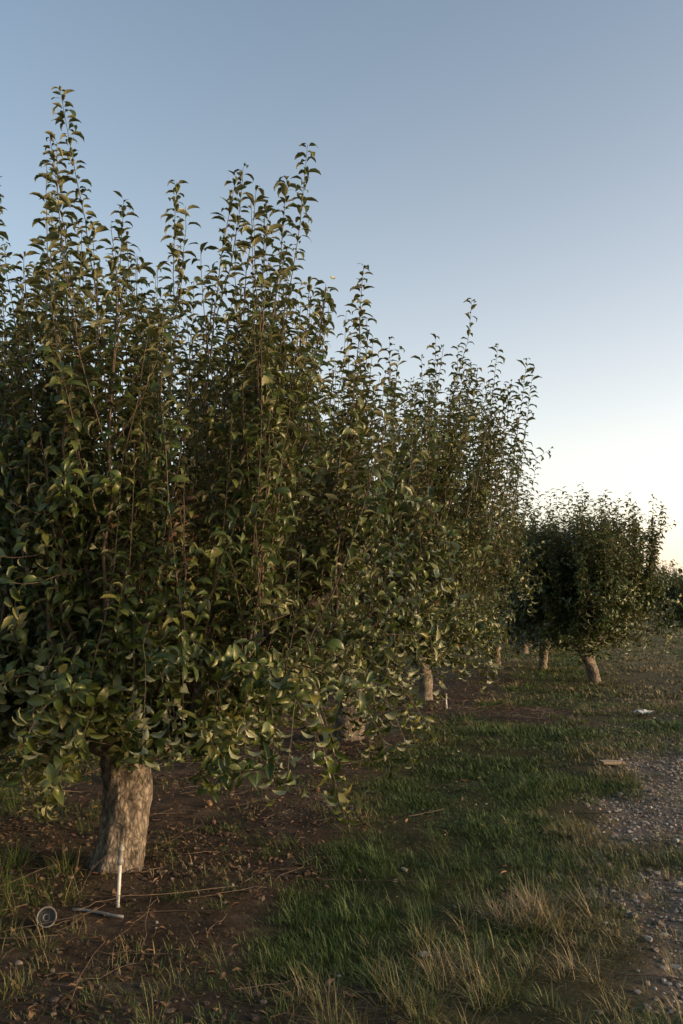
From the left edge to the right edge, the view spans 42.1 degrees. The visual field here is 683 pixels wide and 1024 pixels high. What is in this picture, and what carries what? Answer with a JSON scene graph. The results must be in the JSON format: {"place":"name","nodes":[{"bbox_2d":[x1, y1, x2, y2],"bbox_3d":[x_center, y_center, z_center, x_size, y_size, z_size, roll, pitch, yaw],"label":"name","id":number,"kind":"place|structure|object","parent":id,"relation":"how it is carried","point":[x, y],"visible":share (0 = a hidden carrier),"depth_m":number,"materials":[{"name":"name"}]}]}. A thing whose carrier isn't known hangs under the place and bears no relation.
{"place":"outdoors","nodes":[
{"label":"outdoors","id":0,"kind":"place"},
{"bbox_2d":[62,701,411,824],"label":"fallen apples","id":1,"kind":"object","parent":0,"point":[208,803],"visible":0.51,"depth_m":6.69,"materials":[{"name":"food"}]},
{"bbox_2d":[0,616,682,1023],"bbox_3d":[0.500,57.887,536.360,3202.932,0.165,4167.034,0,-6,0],"label":"ground","id":2,"kind":"structure","parent":0,"point":[244,914],"depth_m":4.90,"materials":[{"name":"soil"}]},
{"bbox_2d":[36,906,56,927],"bbox_3d":[-1.404,1.929,4.218,0.094,0.094,0.067,2,-28,-20],"label":"plastic sprinkler cup","id":3,"kind":"object","parent":2,"relation":"on","point":[46,914],"visible":0.95,"depth_m":4.23,"materials":[{"name":"grey plastic"}]},
{"bbox_2d":[72,908,123,917],"bbox_3d":[-1.208,1.990,4.407,0.302,0.014,0.027,-2,-6,21],"label":"pipe offcut","id":4,"kind":"object","parent":2,"relation":"on","point":[106,913],"visible":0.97,"depth_m":4.40,"materials":[{"name":"grey plastic"}]},
{"bbox_2d":[116,844,124,907],"bbox_3d":[-1.139,1.890,4.547,0.034,0.360,0.034,2,-6,0],"label":"irrigation riser","id":5,"kind":"object","parent":2,"relation":"on","point":[120,860],"visible":0.88,"depth_m":4.54,"materials":[{"name":"white plastic"}]},
{"bbox_2d":[0,741,435,1023],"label":"soil clods","id":6,"kind":"object","parent":2,"relation":"on","point":[254,1018],"visible":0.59,"depth_m":5.05,"materials":[{"name":"brown soil"}]},
{"bbox_2d":[0,86,470,873],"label":"apple tree","id":7,"kind":"object","parent":2,"relation":"on","point":[142,632],"visible":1,"depth_m":4.36,"materials":[{"name":"green plant"}]},
{"bbox_2d":[0,678,682,1023],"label":"fallen leaves","id":8,"kind":"object","parent":2,"relation":"on","point":[56,1005],"depth_m":5.13,"materials":[{"name":"brown plant"}]},
{"bbox_2d":[165,298,552,741],"bbox_3d":[0.053,0.300,10.047,4.711,4.727,4.909,0,-6,0],"label":"apple tree","id":9,"kind":"object","parent":2,"relation":"on","point":[444,497],"visible":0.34,"depth_m":9.04,"materials":[{"name":"green plant"}]},
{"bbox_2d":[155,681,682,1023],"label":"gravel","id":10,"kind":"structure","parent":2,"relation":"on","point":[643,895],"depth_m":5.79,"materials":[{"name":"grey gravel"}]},
{"bbox_2d":[347,402,550,700],"bbox_3d":[1.193,0.696,14.762,4.377,5.066,4.248,0,-6,0],"label":"apple tree","id":11,"kind":"object","parent":2,"relation":"on","point":[426,689],"visible":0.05,"depth_m":14.46,"materials":[{"name":"green plant"}]},
{"bbox_2d":[468,517,544,664],"bbox_3d":[3.888,1.996,22.533,3.845,4.052,3.733,-3,-7,27],"label":"apple tree","id":12,"kind":"object","parent":2,"relation":"on","point":[498,653],"depth_m":22.25,"materials":[{"name":"green plant"}]},
{"bbox_2d":[521,641,528,653],"bbox_3d":[5.658,2.555,27.449,3.662,3.859,3.556,-5,-8,41],"label":"apple tree","id":13,"kind":"object","parent":2,"relation":"on","point":[523,651],"depth_m":27.14,"materials":[{"name":"plant"}]},
{"bbox_2d":[476,513,618,668],"bbox_3d":[4.752,1.918,21.027,3.662,3.859,3.556,0,-6,-2],"label":"apple tree","id":14,"kind":"object","parent":2,"relation":"on","point":[543,660],"visible":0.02,"depth_m":20.61,"materials":[{"name":"green plant"}]},
{"bbox_2d":[496,482,682,682],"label":"apple tree","id":15,"kind":"object","parent":2,"relation":"on","point":[598,589],"visible":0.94,"depth_m":17.03,"materials":[{"name":"green plant"}]},
{"bbox_2d":[599,760,624,764],"bbox_3d":[2.502,2.314,8.204,0.225,0.022,0.090,4,-1,-14],"label":"wood piece","id":16,"kind":"object","parent":2,"relation":"on","point":[611,762],"visible":1,"depth_m":8.17,"materials":[{"name":"beige wood"}]},
{"bbox_2d":[634,709,656,713],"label":"paper litter","id":17,"kind":"object","parent":2,"relation":"on","point":[645,711],"visible":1,"depth_m":12.05,"materials":[{"name":"white paper"}]},
{"bbox_2d":[637,565,682,630],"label":"apple tree","id":18,"kind":"object","parent":2,"relation":"on","point":[654,604],"visible":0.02,"depth_m":44.21,"materials":[{"name":"green plant"}]},
{"bbox_2d":[652,560,682,633],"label":"apple tree","id":19,"kind":"object","parent":2,"relation":"on","point":[675,591],"visible":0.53,"depth_m":35.37,"materials":[{"name":"green plant"}]},
{"bbox_2d":[0,624,682,1023],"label":"grass","id":20,"kind":"structure","parent":0,"point":[540,910],"depth_m":5.07,"materials":[{"name":"green plant"}]},
{"bbox_2d":[0,0,682,576],"label":"sky","id":21,"kind":"structure","parent":0,"point":[521,159],"materials":[{"name":"blue"}]}
]}

